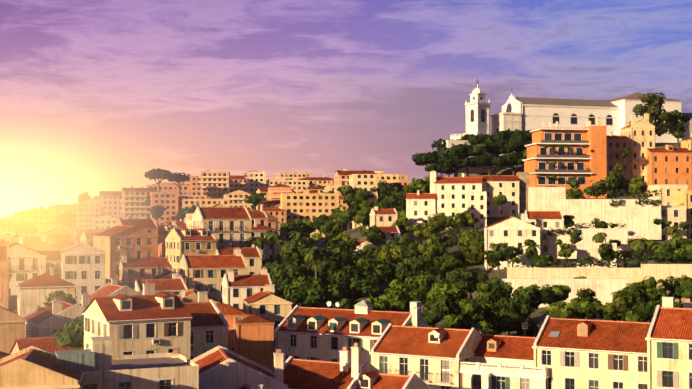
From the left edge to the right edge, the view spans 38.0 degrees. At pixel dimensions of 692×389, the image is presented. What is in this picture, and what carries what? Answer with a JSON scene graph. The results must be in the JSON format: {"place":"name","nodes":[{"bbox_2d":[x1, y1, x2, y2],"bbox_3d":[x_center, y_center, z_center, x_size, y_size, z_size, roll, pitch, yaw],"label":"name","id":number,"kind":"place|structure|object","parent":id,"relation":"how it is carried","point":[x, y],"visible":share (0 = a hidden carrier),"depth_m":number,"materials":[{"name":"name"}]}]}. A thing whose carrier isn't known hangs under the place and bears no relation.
{"place":"outdoors","nodes":[
{"label":"outdoors","id":0,"kind":"place"},
{"bbox_2d":[0,169,409,240],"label":"city buildings","id":1,"kind":"structure","parent":0,"point":[292,195],"depth_m":551.18,"materials":[{"name":"paint"}]},
{"bbox_2d":[0,0,691,218],"label":"sky","id":2,"kind":"structure","parent":0,"point":[96,96],"materials":[{"name":"purple"}]},
{"bbox_2d":[274,143,691,352],"bbox_3d":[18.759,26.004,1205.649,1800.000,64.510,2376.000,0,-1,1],"label":"terrain","id":3,"kind":"structure","parent":0,"point":[538,316],"depth_m":255.94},
{"bbox_2d":[0,201,289,359],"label":"houses","id":4,"kind":"structure","parent":3,"relation":"on","point":[149,321],"depth_m":172.11,"materials":[{"name":"paint"}]},
{"bbox_2d":[36,168,333,349],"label":"valley trees","id":5,"kind":"object","parent":3,"relation":"on","point":[72,334],"visible":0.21,"depth_m":490.29,"materials":[{"name":"green plant"}]},
{"bbox_2d":[0,241,691,388],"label":"houses","id":6,"kind":"structure","parent":3,"relation":"on","point":[362,345],"depth_m":115.43,"materials":[{"name":"paint"}]},
{"bbox_2d":[280,175,429,243],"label":"slope trees","id":7,"kind":"object","parent":3,"relation":"on","point":[357,200],"visible":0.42,"depth_m":413.48,"materials":[{"name":"green plant"}]},
{"bbox_2d":[259,180,507,307],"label":"trees","id":8,"kind":"object","parent":3,"relation":"on","point":[342,272],"visible":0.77,"depth_m":229.96,"materials":[{"name":"green plant"}]},
{"bbox_2d":[245,92,691,307],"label":"hill trees","id":9,"kind":"object","parent":3,"relation":"on","point":[485,150],"visible":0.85,"depth_m":313.50,"materials":[{"name":"green plant"}]},
{"bbox_2d":[449,78,491,139],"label":"bell tower","id":10,"kind":"structure","parent":3,"relation":"on","point":[477,114],"depth_m":442.36,"materials":[{"name":"paint"}]},
{"bbox_2d":[332,274,691,336],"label":"trees","id":11,"kind":"object","parent":3,"relation":"on","point":[453,305],"visible":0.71,"depth_m":165.97,"materials":[{"name":"green plant"}]},
{"bbox_2d":[351,113,691,321],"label":"hillside buildings","id":12,"kind":"structure","parent":3,"relation":"on","point":[543,203],"depth_m":298.15,"materials":[{"name":"paint"}]},
{"bbox_2d":[442,89,691,173],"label":"church","id":13,"kind":"structure","parent":3,"relation":"on","point":[522,113],"depth_m":455.39,"materials":[{"name":"paint"}]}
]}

